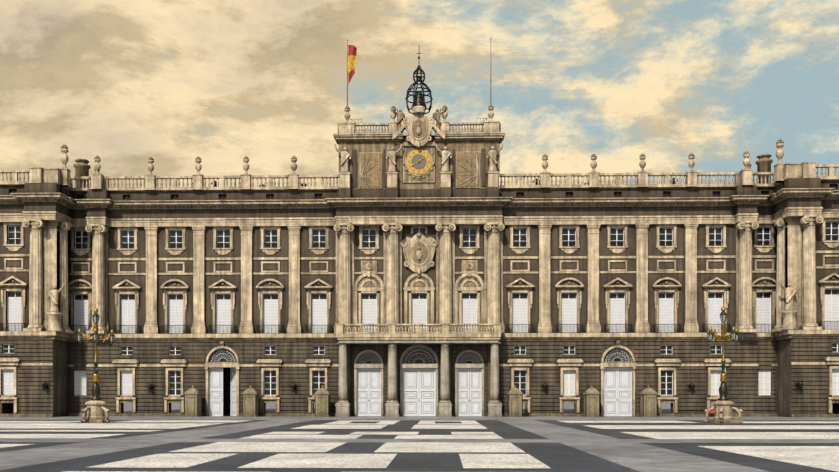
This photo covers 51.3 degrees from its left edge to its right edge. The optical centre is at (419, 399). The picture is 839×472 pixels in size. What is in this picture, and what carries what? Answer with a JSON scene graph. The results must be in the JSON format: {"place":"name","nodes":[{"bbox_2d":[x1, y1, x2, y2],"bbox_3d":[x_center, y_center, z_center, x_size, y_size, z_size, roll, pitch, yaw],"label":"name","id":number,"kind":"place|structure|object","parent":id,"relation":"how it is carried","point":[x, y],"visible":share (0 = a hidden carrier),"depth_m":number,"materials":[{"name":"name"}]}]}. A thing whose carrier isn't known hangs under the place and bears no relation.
{"place":"outdoors","nodes":[
{"label":"outdoors","id":0,"kind":"place"},
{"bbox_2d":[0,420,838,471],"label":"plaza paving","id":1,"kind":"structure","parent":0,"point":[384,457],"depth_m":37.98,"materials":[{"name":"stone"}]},
{"bbox_2d":[77,308,114,422],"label":"lamp post","id":2,"kind":"object","parent":1,"relation":"on","point":[95,410],"visible":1,"depth_m":79.81,"materials":[{"name":"stone"}]},
{"bbox_2d":[0,53,838,416],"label":"palace","id":3,"kind":"structure","parent":1,"relation":"on","point":[418,269],"depth_m":108.73,"materials":[{"name":"stone"}]},
{"bbox_2d":[347,38,491,122],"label":"flagpoles","id":4,"kind":"object","parent":3,"relation":"attached to","point":[351,55],"visible":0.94,"depth_m":108.66,"materials":[{"name":"metal"}]},
{"bbox_2d":[704,305,742,422],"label":"lamp post","id":5,"kind":"object","parent":1,"relation":"on","point":[723,407],"visible":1,"depth_m":78.48,"materials":[{"name":"stone"}]},
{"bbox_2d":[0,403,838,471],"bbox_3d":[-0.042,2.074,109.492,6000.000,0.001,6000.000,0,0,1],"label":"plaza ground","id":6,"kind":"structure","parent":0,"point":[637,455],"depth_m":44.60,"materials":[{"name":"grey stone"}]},
{"bbox_2d":[183,385,202,416],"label":"sentry box","id":7,"kind":"object","parent":6,"relation":"on","point":[192,401],"visible":1,"depth_m":107.47,"materials":[{"name":"paint"}]},
{"bbox_2d":[241,385,259,416],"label":"sentry box","id":8,"kind":"object","parent":6,"relation":"on","point":[250,401],"visible":1,"depth_m":107.28,"materials":[{"name":"paint"}]},
{"bbox_2d":[314,385,330,416],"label":"sentry box","id":9,"kind":"object","parent":6,"relation":"on","point":[322,401],"visible":1,"depth_m":106.36,"materials":[{"name":"paint"}]},
{"bbox_2d":[507,385,523,416],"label":"sentry box","id":10,"kind":"object","parent":6,"relation":"on","point":[514,401],"visible":1,"depth_m":105.77,"materials":[{"name":"paint"}]},
{"bbox_2d":[583,385,600,416],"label":"sentry box","id":11,"kind":"object","parent":6,"relation":"on","point":[591,402],"visible":1,"depth_m":106.23,"materials":[{"name":"paint"}]},
{"bbox_2d":[639,385,657,416],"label":"sentry box","id":12,"kind":"object","parent":6,"relation":"on","point":[648,401],"visible":1,"depth_m":106.06,"materials":[{"name":"paint"}]},
{"bbox_2d":[709,409,714,416],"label":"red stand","id":13,"kind":"object","parent":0,"point":[712,413],"visible":0.12,"depth_m":106.05,"materials":[{"name":"red"}]}
]}

